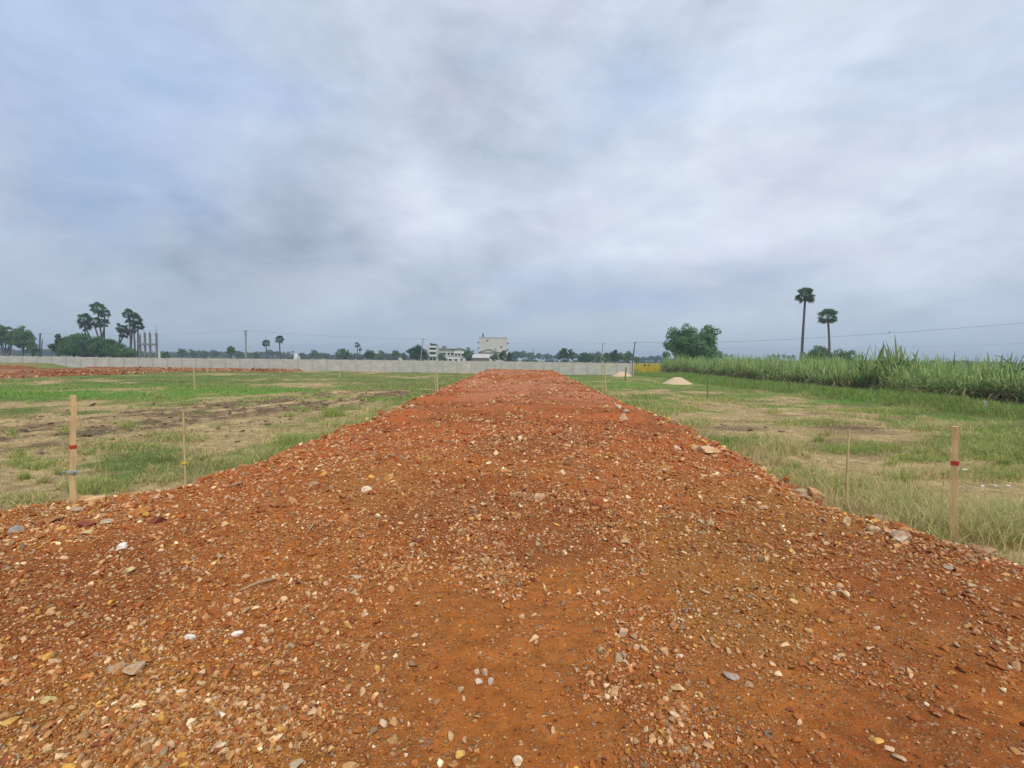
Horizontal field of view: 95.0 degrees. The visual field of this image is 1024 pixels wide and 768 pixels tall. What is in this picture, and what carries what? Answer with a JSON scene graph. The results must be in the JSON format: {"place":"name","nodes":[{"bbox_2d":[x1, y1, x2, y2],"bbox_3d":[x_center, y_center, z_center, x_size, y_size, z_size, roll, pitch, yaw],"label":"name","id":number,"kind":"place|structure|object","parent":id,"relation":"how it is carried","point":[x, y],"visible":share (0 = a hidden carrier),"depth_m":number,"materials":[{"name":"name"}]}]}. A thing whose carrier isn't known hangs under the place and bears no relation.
{"place":"outdoors","nodes":[
{"label":"outdoors","id":0,"kind":"place"},
{"bbox_2d":[0,366,285,378],"bbox_3d":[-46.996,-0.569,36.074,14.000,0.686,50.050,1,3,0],"label":"side road","id":1,"kind":"structure","parent":0,"point":[32,374],"depth_m":47.60,"materials":[{"name":"stone"}]},
{"bbox_2d":[84,367,303,371],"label":"cross road","id":2,"kind":"structure","parent":0,"point":[291,370],"depth_m":62.04,"materials":[{"name":"brown soil"}]},
{"bbox_2d":[330,368,681,434],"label":"gravel","id":3,"kind":"structure","parent":0,"point":[513,391],"depth_m":21.52,"materials":[{"name":"brown gravel"}]},
{"bbox_2d":[0,369,1023,767],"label":"road","id":4,"kind":"structure","parent":0,"point":[846,727],"depth_m":2.65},
{"bbox_2d":[1,716,19,726],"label":"rock","id":5,"kind":"object","parent":4,"relation":"on","point":[12,720],"visible":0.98,"depth_m":1.98,"materials":[{"name":"yellow stone"}]},
{"bbox_2d":[8,525,24,533],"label":"rock","id":6,"kind":"object","parent":4,"relation":"on","point":[17,528],"visible":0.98,"depth_m":4.11,"materials":[{"name":"grey stone"}]},
{"bbox_2d":[29,516,60,524],"bbox_3d":[-4.334,1.271,4.362,0.223,0.086,0.117,-2,4,-41],"label":"rock","id":7,"kind":"object","parent":4,"relation":"on","point":[46,520],"visible":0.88,"depth_m":4.33,"materials":[{"name":"brown stone"}]},
{"bbox_2d":[39,696,56,703],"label":"rock","id":8,"kind":"object","parent":4,"relation":"on","point":[44,699],"visible":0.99,"depth_m":2.09,"materials":[{"name":"beige stone"}]},
{"bbox_2d":[77,520,96,527],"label":"rock","id":9,"kind":"object","parent":4,"relation":"on","point":[83,523],"visible":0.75,"depth_m":4.24,"materials":[{"name":"red stone"}]},
{"bbox_2d":[104,662,125,674],"bbox_3d":[-1.928,1.386,2.287,0.086,0.049,0.065,2,3,26],"label":"rock","id":10,"kind":"object","parent":4,"relation":"on","point":[112,668],"visible":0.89,"depth_m":2.27,"materials":[{"name":"beige stone"}]},
{"bbox_2d":[116,542,127,550],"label":"rock","id":11,"kind":"object","parent":4,"relation":"on","point":[122,546],"visible":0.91,"depth_m":3.71,"materials":[{"name":"white stone"}]},
{"bbox_2d":[122,660,145,674],"bbox_3d":[-1.825,1.381,2.270,0.076,0.051,0.086,2,3,16],"label":"rock","id":12,"kind":"object","parent":4,"relation":"on","point":[134,668],"visible":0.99,"depth_m":2.25,"materials":[{"name":"beige stone"}]},
{"bbox_2d":[127,506,151,514],"bbox_3d":[-3.714,1.277,4.682,0.182,0.085,0.154,1,3,0],"label":"rock","id":13,"kind":"object","parent":4,"relation":"on","point":[141,510],"visible":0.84,"depth_m":4.65,"materials":[{"name":"orange stone"}]},
{"bbox_2d":[148,516,166,524],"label":"rock","id":14,"kind":"object","parent":4,"relation":"on","point":[154,520],"visible":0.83,"depth_m":4.34,"materials":[{"name":"red stone"}]},
{"bbox_2d":[180,409,187,485],"bbox_3d":[-5.066,1.062,7.259,0.122,1.336,0.056,1,3,0],"label":"marker stake","id":15,"kind":"object","parent":4,"relation":"on","point":[184,462],"visible":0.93,"depth_m":7.25,"materials":[{"name":"brown wood"}]},
{"bbox_2d":[288,758,303,767],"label":"rock","id":16,"kind":"object","parent":4,"relation":"on","point":[296,763],"visible":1,"depth_m":1.77,"materials":[{"name":"beige stone"}]},
{"bbox_2d":[342,762,359,767],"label":"rock","id":17,"kind":"object","parent":4,"relation":"on","point":[350,765],"visible":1,"depth_m":1.74,"materials":[{"name":"stone"}]},
{"bbox_2d":[386,734,398,744],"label":"rock","id":18,"kind":"object","parent":4,"relation":"on","point":[393,739],"visible":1,"depth_m":1.87,"materials":[{"name":"brown stone"}]},
{"bbox_2d":[455,750,465,758],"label":"rock","id":19,"kind":"object","parent":4,"relation":"on","point":[459,754],"visible":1,"depth_m":1.82,"materials":[{"name":"yellow stone"}]},
{"bbox_2d":[0,393,931,537],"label":"gravel","id":20,"kind":"structure","parent":4,"relation":"on","point":[496,449],"depth_m":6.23,"materials":[{"name":"brown gravel"}]},
{"bbox_2d":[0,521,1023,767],"bbox_3d":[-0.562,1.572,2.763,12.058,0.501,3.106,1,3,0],"label":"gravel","id":21,"kind":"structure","parent":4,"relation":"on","point":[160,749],"depth_m":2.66,"materials":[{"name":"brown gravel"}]},
{"bbox_2d":[15,370,1013,566],"bbox_3d":[-0.005,-0.024,32.342,12.337,0.986,58.052,1,3,3],"label":"edge rubble","id":22,"kind":"object","parent":4,"relation":"on","point":[902,526],"visible":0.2,"depth_m":7.41,"materials":[{"name":"stone"}]},
{"bbox_2d":[512,755,522,765],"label":"rock","id":23,"kind":"object","parent":4,"relation":"on","point":[517,760],"visible":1,"depth_m":1.79,"materials":[{"name":"white stone"}]},
{"bbox_2d":[592,497,603,505],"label":"rock","id":24,"kind":"object","parent":4,"relation":"on","point":[598,501],"visible":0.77,"depth_m":4.94,"materials":[{"name":"red stone"}]},
{"bbox_2d":[670,683,684,690],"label":"rock","id":25,"kind":"object","parent":4,"relation":"on","point":[677,687],"visible":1,"depth_m":2.19,"materials":[{"name":"beige stone"}]},
{"bbox_2d":[697,446,720,452],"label":"rock","id":26,"kind":"object","parent":4,"relation":"on","point":[706,449],"visible":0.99,"depth_m":8.06,"materials":[{"name":"beige stone"}]},
{"bbox_2d":[723,671,739,680],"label":"rock","id":27,"kind":"object","parent":4,"relation":"on","point":[731,676],"visible":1,"depth_m":2.27,"materials":[{"name":"grey stone"}]},
{"bbox_2d":[807,487,824,501],"bbox_3d":[4.511,1.660,6.989,0.147,0.233,0.232,-1,3,-22],"label":"rock","id":28,"kind":"object","parent":4,"relation":"on","point":[811,491],"visible":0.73,"depth_m":6.94,"materials":[{"name":"beige stone"}]},
{"bbox_2d":[844,429,849,508],"bbox_3d":[4.712,1.274,6.590,0.052,1.275,0.040,1,3,0],"label":"marker stake","id":29,"kind":"object","parent":4,"relation":"on","point":[847,464],"visible":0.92,"depth_m":6.58,"materials":[{"name":"brown wood"}]},
{"bbox_2d":[867,737,883,743],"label":"rock","id":30,"kind":"object","parent":4,"relation":"on","point":[876,740],"visible":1,"depth_m":1.92,"materials":[{"name":"yellow stone"}]},
{"bbox_2d":[889,530,911,542],"bbox_3d":[3.462,1.366,4.168,0.163,0.112,0.132,1,3,0],"label":"rock","id":31,"kind":"object","parent":4,"relation":"on","point":[899,535],"visible":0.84,"depth_m":4.15,"materials":[{"name":"beige stone"}]},
{"bbox_2d":[0,355,1023,564],"bbox_3d":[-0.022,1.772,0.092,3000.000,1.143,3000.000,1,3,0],"label":"ground","id":32,"kind":"structure","parent":0,"point":[379,376],"depth_m":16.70,"materials":[{"name":"green plant"}]},
{"bbox_2d":[0,324,15,355],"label":"broadleaf tree","id":33,"kind":"object","parent":32,"relation":"on","point":[5,336],"visible":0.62,"depth_m":131.19,"materials":[{"name":"green plant"}]},
{"bbox_2d":[0,365,36,368],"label":"earth bank","id":34,"kind":"structure","parent":32,"relation":"on","point":[14,367],"depth_m":58.16,"materials":[{"name":"brown soil"}]},
{"bbox_2d":[9,326,38,355],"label":"broadleaf tree","id":35,"kind":"object","parent":32,"relation":"on","point":[19,340],"visible":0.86,"depth_m":126.89,"materials":[{"name":"green plant"}]},
{"bbox_2d":[24,340,40,356],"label":"shrub","id":36,"kind":"object","parent":32,"relation":"on","point":[32,344],"visible":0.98,"depth_m":125.39,"materials":[{"name":"green plant"}]},
{"bbox_2d":[47,333,63,356],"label":"broadleaf tree","id":37,"kind":"object","parent":32,"relation":"on","point":[52,346],"visible":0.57,"depth_m":117.04,"materials":[{"name":"green plant"}]},
{"bbox_2d":[61,395,80,499],"bbox_3d":[-5.895,0.960,6.293,0.254,1.625,0.113,1,3,0],"label":"marker stake","id":38,"kind":"object","parent":32,"relation":"on","point":[72,471],"visible":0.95,"depth_m":6.26,"materials":[{"name":"brown wood"}]},
{"bbox_2d":[75,313,90,333],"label":"palmyra palm","id":39,"kind":"object","parent":32,"relation":"on","point":[86,316],"visible":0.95,"depth_m":125.28,"materials":[{"name":"green plant"}]},
{"bbox_2d":[54,333,121,356],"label":"broadleaf tree","id":40,"kind":"object","parent":32,"relation":"on","point":[69,348],"visible":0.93,"depth_m":114.11,"materials":[{"name":"green plant"}]},
{"bbox_2d":[85,316,104,357],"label":"palmyra palm","id":41,"kind":"object","parent":32,"relation":"on","point":[94,324],"visible":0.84,"depth_m":128.37,"materials":[{"name":"green plant"}]},
{"bbox_2d":[88,301,107,357],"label":"palmyra palm","id":42,"kind":"object","parent":32,"relation":"on","point":[96,305],"visible":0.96,"depth_m":129.42,"materials":[{"name":"green plant"}]},
{"bbox_2d":[89,335,113,357],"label":"broadleaf tree","id":43,"kind":"object","parent":32,"relation":"on","point":[110,341],"visible":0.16,"depth_m":118.21,"materials":[{"name":"green plant"}]},
{"bbox_2d":[99,310,110,336],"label":"palmyra palm","id":44,"kind":"object","parent":32,"relation":"on","point":[105,314],"visible":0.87,"depth_m":131.20,"materials":[{"name":"green plant"}]},
{"bbox_2d":[103,342,138,357],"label":"shrub","id":45,"kind":"object","parent":32,"relation":"on","point":[120,352],"visible":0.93,"depth_m":115.86,"materials":[{"name":"green plant"}]},
{"bbox_2d":[115,323,128,343],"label":"palmyra palm","id":46,"kind":"object","parent":32,"relation":"on","point":[120,329],"visible":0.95,"depth_m":127.05,"materials":[{"name":"green plant"}]},
{"bbox_2d":[121,308,135,357],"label":"palmyra palm","id":47,"kind":"object","parent":32,"relation":"on","point":[130,311],"visible":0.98,"depth_m":123.27,"materials":[{"name":"green plant"}]},
{"bbox_2d":[125,312,142,357],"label":"palmyra palm","id":48,"kind":"object","parent":32,"relation":"on","point":[133,321],"visible":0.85,"depth_m":124.64,"materials":[{"name":"green plant"}]},
{"bbox_2d":[132,321,144,357],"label":"palmyra palm","id":49,"kind":"object","parent":32,"relation":"on","point":[138,327],"visible":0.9,"depth_m":125.94,"materials":[{"name":"green plant"}]},
{"bbox_2d":[137,325,157,362],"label":"unfinished frame","id":50,"kind":"object","parent":32,"relation":"on","point":[149,344],"visible":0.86,"depth_m":111.69,"materials":[{"name":"concrete"}]},
{"bbox_2d":[275,335,284,361],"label":"palmyra palm","id":51,"kind":"object","parent":32,"relation":"on","point":[278,338],"visible":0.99,"depth_m":169.31,"materials":[{"name":"green plant"}]},
{"bbox_2d":[0,356,631,374],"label":"boundary wall","id":52,"kind":"structure","parent":32,"relation":"on","point":[573,368],"depth_m":66.93,"materials":[{"name":"concrete"}]},
{"bbox_2d":[334,348,352,359],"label":"broadleaf tree","id":53,"kind":"object","parent":32,"relation":"on","point":[343,353],"visible":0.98,"depth_m":198.99,"materials":[{"name":"green plant"}]},
{"bbox_2d":[364,350,375,359],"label":"broadleaf tree","id":54,"kind":"object","parent":32,"relation":"on","point":[369,355],"visible":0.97,"depth_m":189.04,"materials":[{"name":"green plant"}]},
{"bbox_2d":[406,344,428,360],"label":"broadleaf tree","id":55,"kind":"object","parent":32,"relation":"on","point":[416,351],"visible":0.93,"depth_m":173.36,"materials":[{"name":"green plant"}]},
{"bbox_2d":[427,343,438,360],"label":"stepped house","id":56,"kind":"structure","parent":32,"relation":"on","point":[433,350],"depth_m":224.50,"materials":[{"name":"white paint"}]},
{"bbox_2d":[0,383,889,473],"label":"earth clods","id":57,"kind":"object","parent":32,"relation":"on","point":[39,451],"visible":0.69,"depth_m":16.41,"materials":[{"name":"soil"}]},
{"bbox_2d":[439,346,453,360],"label":"white house","id":58,"kind":"structure","parent":32,"relation":"on","point":[446,351],"depth_m":231.50,"materials":[{"name":"paint"}]},
{"bbox_2d":[453,348,465,360],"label":"white gabled house","id":59,"kind":"structure","parent":32,"relation":"on","point":[459,351],"depth_m":227.55,"materials":[{"name":"paint"}]},
{"bbox_2d":[462,347,474,360],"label":"broadleaf tree","id":60,"kind":"object","parent":32,"relation":"on","point":[468,354],"visible":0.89,"depth_m":184.29,"materials":[{"name":"green plant"}]},
{"bbox_2d":[472,354,489,363],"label":"long shed","id":61,"kind":"structure","parent":32,"relation":"on","point":[480,357],"depth_m":179.78,"materials":[{"name":"concrete"}]},
{"bbox_2d":[478,349,499,361],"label":"gabled house","id":62,"kind":"structure","parent":32,"relation":"on","point":[490,352],"depth_m":204.59,"materials":[{"name":"grey paint"}]},
{"bbox_2d":[477,334,508,361],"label":"apartment block","id":63,"kind":"structure","parent":32,"relation":"on","point":[498,344],"depth_m":229.31,"materials":[{"name":"grey paint"}]},
{"bbox_2d":[498,350,515,361],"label":"broadleaf tree","id":64,"kind":"object","parent":32,"relation":"on","point":[502,356],"visible":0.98,"depth_m":184.00,"materials":[{"name":"green plant"}]},
{"bbox_2d":[0,347,1022,367],"bbox_3d":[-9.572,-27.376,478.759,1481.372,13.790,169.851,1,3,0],"label":"distant woodland","id":65,"kind":"object","parent":32,"relation":"on","point":[224,354],"visible":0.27,"depth_m":432.92,"materials":[{"name":"green plant"}]},
{"bbox_2d":[557,348,574,362],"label":"broadleaf tree","id":66,"kind":"object","parent":32,"relation":"on","point":[563,352],"visible":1,"depth_m":184.20,"materials":[{"name":"green plant"}]},
{"bbox_2d":[577,352,595,362],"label":"broadleaf tree","id":67,"kind":"object","parent":32,"relation":"on","point":[586,357],"visible":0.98,"depth_m":197.77,"materials":[{"name":"green plant"}]},
{"bbox_2d":[562,362,662,371],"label":"yellow crop","id":68,"kind":"object","parent":32,"relation":"on","point":[641,367],"visible":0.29,"depth_m":113.18,"materials":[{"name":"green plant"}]},
{"bbox_2d":[609,349,619,362],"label":"broadleaf tree","id":69,"kind":"object","parent":32,"relation":"on","point":[614,355],"visible":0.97,"depth_m":164.40,"materials":[{"name":"green plant"}]},
{"bbox_2d":[662,377,691,384],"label":"sand heap","id":70,"kind":"object","parent":32,"relation":"on","point":[677,381],"visible":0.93,"depth_m":42.41,"materials":[{"name":"beige sand"}]},
{"bbox_2d":[662,323,722,359],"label":"shade tree","id":71,"kind":"object","parent":32,"relation":"on","point":[702,343],"visible":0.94,"depth_m":80.31,"materials":[{"name":"green plant"}]},
{"bbox_2d":[729,356,743,378],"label":"sugarcane clump","id":72,"kind":"object","parent":32,"relation":"on","point":[739,369],"visible":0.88,"depth_m":46.46,"materials":[{"name":"green plant"}]},
{"bbox_2d":[751,362,770,381],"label":"sugarcane clump","id":73,"kind":"object","parent":32,"relation":"on","point":[763,369],"visible":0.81,"depth_m":40.53,"materials":[{"name":"green plant"}]},
{"bbox_2d":[762,354,781,379],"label":"sugarcane clump","id":74,"kind":"object","parent":32,"relation":"on","point":[770,365],"visible":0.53,"depth_m":41.06,"materials":[{"name":"green plant"}]},
{"bbox_2d":[767,354,788,380],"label":"sugarcane clump","id":75,"kind":"object","parent":32,"relation":"on","point":[781,372],"visible":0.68,"depth_m":40.10,"materials":[{"name":"green plant"}]},
{"bbox_2d":[776,365,794,382],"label":"sugarcane clump","id":76,"kind":"object","parent":32,"relation":"on","point":[787,373],"visible":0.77,"depth_m":38.66,"materials":[{"name":"green plant"}]},
{"bbox_2d":[795,287,815,358],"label":"palmyra palm","id":77,"kind":"object","parent":32,"relation":"on","point":[805,291],"visible":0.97,"depth_m":97.13,"materials":[{"name":"green plant"}]},
{"bbox_2d":[803,355,820,384],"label":"sugarcane clump","id":78,"kind":"object","parent":32,"relation":"on","point":[812,373],"visible":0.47,"depth_m":36.31,"materials":[{"name":"green plant"}]},
{"bbox_2d":[804,368,826,385],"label":"sugarcane clump","id":79,"kind":"object","parent":32,"relation":"on","point":[813,376],"visible":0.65,"depth_m":34.04,"materials":[{"name":"green plant"}]},
{"bbox_2d":[799,345,832,360],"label":"broadleaf tree","id":80,"kind":"object","parent":32,"relation":"on","point":[815,351],"visible":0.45,"depth_m":92.93,"materials":[{"name":"green plant"}]},
{"bbox_2d":[807,367,831,385],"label":"sugarcane clump","id":81,"kind":"object","parent":32,"relation":"on","point":[823,377],"visible":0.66,"depth_m":33.43,"materials":[{"name":"green plant"}]},
{"bbox_2d":[816,356,833,385],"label":"sugarcane clump","id":82,"kind":"object","parent":32,"relation":"on","point":[825,372],"visible":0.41,"depth_m":34.50,"materials":[{"name":"green plant"}]},
{"bbox_2d":[817,308,837,353],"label":"palmyra palm","id":83,"kind":"object","parent":32,"relation":"on","point":[827,313],"visible":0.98,"depth_m":107.28,"materials":[{"name":"green plant"}]},
{"bbox_2d":[825,360,847,387],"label":"sugarcane clump","id":84,"kind":"object","parent":32,"relation":"on","point":[837,382],"visible":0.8,"depth_m":32.25,"materials":[{"name":"green plant"}]},
{"bbox_2d":[657,349,1023,402],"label":"sugarcane mass","id":85,"kind":"object","parent":32,"relation":"on","point":[937,367],"visible":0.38,"depth_m":33.25,"materials":[{"name":"green plant"}]},
{"bbox_2d":[833,348,858,361],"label":"broadleaf tree","id":86,"kind":"object","parent":32,"relation":"on","point":[846,354],"visible":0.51,"depth_m":95.19,"materials":[{"name":"green plant"}]},
{"bbox_2d":[840,364,860,388],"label":"sugarcane clump","id":87,"kind":"object","parent":32,"relation":"on","point":[853,378],"visible":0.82,"depth_m":31.63,"materials":[{"name":"green plant"}]},
{"bbox_2d":[850,346,877,388],"bbox_3d":[24.701,-1.110,32.897,2.645,3.605,2.507,1,3,15],"label":"sugarcane clump","id":88,"kind":"object","parent":32,"relation":"on","point":[861,363],"visible":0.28,"depth_m":32.92,"materials":[{"name":"green plant"}]},
{"bbox_2d":[856,359,873,389],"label":"sugarcane clump","id":89,"kind":"object","parent":32,"relation":"on","point":[863,376],"visible":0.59,"depth_m":31.10,"materials":[{"name":"green plant"}]},
{"bbox_2d":[861,363,895,389],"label":"sugarcane clump","id":90,"kind":"object","parent":32,"relation":"on","point":[885,378],"visible":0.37,"depth_m":28.97,"materials":[{"name":"green plant"}]},
{"bbox_2d":[873,358,910,389],"bbox_3d":[22.240,-0.326,27.387,1.940,2.504,2.610,0,3,-16],"label":"sugarcane clump","id":91,"kind":"object","parent":32,"relation":"on","point":[893,373],"visible":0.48,"depth_m":27.24,"materials":[{"name":"green plant"}]},
{"bbox_2d":[879,369,906,392],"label":"sugarcane clump","id":92,"kind":"object","parent":32,"relation":"on","point":[891,382],"visible":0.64,"depth_m":26.81,"materials":[{"name":"green plant"}]},
{"bbox_2d":[863,338,926,390],"bbox_3d":[24.055,-1.129,29.518,3.769,3.978,4.088,-1,3,-26],"label":"sugarcane clump","id":93,"kind":"object","parent":32,"relation":"on","point":[895,357],"visible":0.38,"depth_m":29.21,"materials":[{"name":"green plant"}]},
{"bbox_2d":[889,367,921,394],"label":"sugarcane clump","id":94,"kind":"object","parent":32,"relation":"on","point":[900,383],"visible":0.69,"depth_m":25.64,"materials":[{"name":"green plant"}]},
{"bbox_2d":[895,358,928,394],"bbox_3d":[22.427,-0.238,26.288,2.078,2.454,2.157,-1,4,-34],"label":"sugarcane clump","id":95,"kind":"object","parent":32,"relation":"on","point":[915,382],"visible":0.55,"depth_m":26.23,"materials":[{"name":"green plant"}]},
{"bbox_2d":[914,368,951,395],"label":"sugarcane clump","id":96,"kind":"object","parent":32,"relation":"on","point":[929,379],"visible":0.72,"depth_m":24.95,"materials":[{"name":"green plant"}]},
{"bbox_2d":[930,368,964,395],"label":"sugarcane clump","id":97,"kind":"object","parent":32,"relation":"on","point":[946,384],"visible":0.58,"depth_m":24.64,"materials":[{"name":"green plant"}]},
{"bbox_2d":[950,426,958,542],"bbox_3d":[5.040,1.222,5.344,0.098,1.492,0.098,-2,4,-45],"label":"marker stake","id":98,"kind":"object","parent":32,"relation":"on","point":[954,463],"visible":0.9,"depth_m":5.32,"materials":[{"name":"brown wood"}]},
{"bbox_2d":[943,364,988,399],"bbox_3d":[22.947,-0.006,23.882,2.610,2.283,1.940,-2,4,-38],"label":"sugarcane clump","id":99,"kind":"object","parent":32,"relation":"on","point":[957,385],"visible":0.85,"depth_m":23.73,"materials":[{"name":"green plant"}]},
{"bbox_2d":[963,544,997,553],"bbox_3d":[5.095,1.815,5.114,0.144,0.118,0.289,-2,4,-42],"label":"rock","id":100,"kind":"object","parent":32,"relation":"on","point":[990,549],"visible":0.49,"depth_m":5.08,"materials":[{"name":"beige stone"}]},
{"bbox_2d":[970,368,1008,399],"bbox_3d":[23.790,0.148,23.273,1.746,2.040,1.992,0,3,-8],"label":"sugarcane clump","id":101,"kind":"object","parent":32,"relation":"on","point":[989,389],"visible":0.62,"depth_m":23.33,"materials":[{"name":"green plant"}]},
{"bbox_2d":[971,352,1018,396],"bbox_3d":[26.135,-0.372,25.418,2.601,2.944,2.330,-2,4,-38],"label":"sugarcane clump","id":102,"kind":"object","parent":32,"relation":"on","point":[987,367],"visible":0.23,"depth_m":25.14,"materials":[{"name":"green plant"}]},
{"bbox_2d":[981,360,1018,402],"bbox_3d":[23.677,-0.051,22.573,2.078,2.562,2.157,3,4,40],"label":"sugarcane clump","id":103,"kind":"object","parent":32,"relation":"on","point":[997,389],"visible":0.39,"depth_m":22.52,"materials":[{"name":"green plant"}]},
{"bbox_2d":[985,355,1023,404],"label":"sugarcane clump","id":104,"kind":"object","parent":32,"relation":"on","point":[1011,383],"visible":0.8,"depth_m":21.38,"materials":[{"name":"green plant"}]},
{"bbox_2d":[0,0,1023,363],"label":"sky","id":105,"kind":"structure","parent":0,"point":[543,176],"materials":[{"name":"grey"}]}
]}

